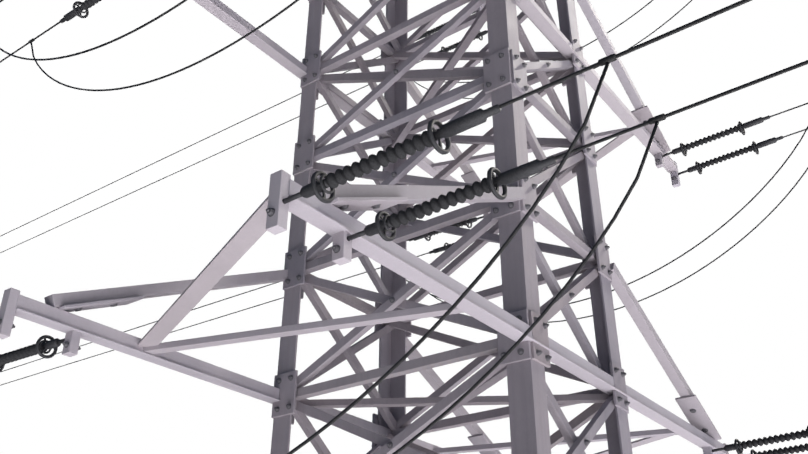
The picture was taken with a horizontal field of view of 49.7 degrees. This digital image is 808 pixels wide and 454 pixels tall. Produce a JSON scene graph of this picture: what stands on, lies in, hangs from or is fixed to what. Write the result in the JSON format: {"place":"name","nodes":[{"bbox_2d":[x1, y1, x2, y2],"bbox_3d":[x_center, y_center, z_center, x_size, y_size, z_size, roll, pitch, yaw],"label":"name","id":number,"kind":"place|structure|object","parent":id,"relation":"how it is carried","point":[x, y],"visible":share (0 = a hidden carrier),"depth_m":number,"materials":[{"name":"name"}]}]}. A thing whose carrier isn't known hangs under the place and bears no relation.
{"place":"outdoors","nodes":[
{"label":"outdoors","id":0,"kind":"place"},
{"bbox_2d":[0,0,807,453],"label":"power lines","id":1,"kind":"object","parent":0,"point":[606,62],"visible":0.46,"depth_m":3.03,"materials":[{"name":"black metal"}]},
{"bbox_2d":[0,0,807,453],"label":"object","id":2,"kind":"structure","parent":0,"point":[735,329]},
{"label":"concrete footings","id":3,"kind":"object","parent":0,"visible":0},
{"bbox_2d":[270,0,632,453],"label":"lattice tower","id":4,"kind":"structure","parent":3,"relation":"on","point":[499,77],"depth_m":6.24,"materials":[{"name":"metal"}]},
{"bbox_2d":[0,0,728,453],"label":"tower crossarms","id":5,"kind":"object","parent":4,"relation":"attached to","point":[336,222],"visible":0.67,"depth_m":5.11,"materials":[{"name":"grey metal"}]},
{"bbox_2d":[0,335,64,371],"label":"insulator string","id":6,"kind":"object","parent":5,"relation":"attached to","point":[40,347],"visible":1,"depth_m":5.00,"materials":[{"name":"plastic"}]},
{"bbox_2d":[60,0,100,22],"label":"insulator string","id":7,"kind":"object","parent":5,"relation":"attached to","point":[78,10],"visible":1,"depth_m":6.57,"materials":[{"name":"plastic"}]},
{"bbox_2d":[282,104,500,203],"bbox_3d":[-0.079,-0.245,3.245,1.020,0.135,0.135,-21,-24,31],"label":"insulator string","id":8,"kind":"object","parent":5,"relation":"attached to","point":[429,138],"visible":1,"depth_m":3.20,"materials":[{"name":"plastic"}]},
{"bbox_2d":[409,216,482,240],"bbox_3d":[0.464,0.026,9.631,1.020,0.135,0.135,-18,-35,33],"label":"insulator string","id":9,"kind":"object","parent":5,"relation":"attached to","point":[459,224],"visible":0.52,"depth_m":9.54,"materials":[{"name":"plastic"}]},
{"bbox_2d":[416,11,475,40],"bbox_3d":[0.493,-2.522,11.003,1.020,0.135,0.135,-18,-24,33],"label":"insulator string","id":10,"kind":"object","parent":5,"relation":"attached to","point":[431,31],"visible":0.4,"depth_m":11.08,"materials":[{"name":"plastic"}]},
{"bbox_2d":[347,156,556,240],"bbox_3d":[0.159,-0.092,3.524,1.020,0.135,0.135,-21,-44,31],"label":"insulator string","id":11,"kind":"object","parent":5,"relation":"attached to","point":[488,184],"visible":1,"depth_m":3.48,"materials":[{"name":"plastic"}]},
{"bbox_2d":[429,231,486,253],"bbox_3d":[0.704,0.179,9.914,1.020,0.135,0.135,-18,-26,33],"label":"insulator string","id":12,"kind":"object","parent":5,"relation":"attached to","point":[440,249],"visible":0.19,"depth_m":10.07,"materials":[{"name":"plastic"}]},
{"bbox_2d":[438,30,487,51],"bbox_3d":[0.730,-2.368,11.281,1.020,0.135,0.135,-18,-42,33],"label":"insulator string","id":13,"kind":"object","parent":5,"relation":"attached to","point":[453,46],"visible":0.46,"depth_m":11.29,"materials":[{"name":"plastic"}]},
{"bbox_2d":[662,115,769,156],"bbox_3d":[2.866,-0.820,8.054,1.020,0.135,0.135,-21,-16,31],"label":"insulator string","id":14,"kind":"object","parent":5,"relation":"attached to","point":[740,127],"visible":1,"depth_m":8.01,"materials":[{"name":"ceramic"}]},
{"bbox_2d":[677,136,782,174],"bbox_3d":[3.105,-0.667,8.335,1.020,0.135,0.135,-21,-16,31],"label":"insulator string","id":15,"kind":"object","parent":5,"relation":"attached to","point":[699,167],"visible":1,"depth_m":8.29,"materials":[{"name":"ceramic"}]},
{"bbox_2d":[712,426,807,453],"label":"insulator string","id":16,"kind":"object","parent":5,"relation":"attached to","point":[739,447],"visible":1,"depth_m":6.75,"materials":[{"name":"ceramic"}]},
{"bbox_2d":[750,443,807,453],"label":"insulator string","id":17,"kind":"object","parent":5,"relation":"attached to","point":[795,448],"visible":1,"depth_m":6.99,"materials":[{"name":"ceramic"}]}
]}

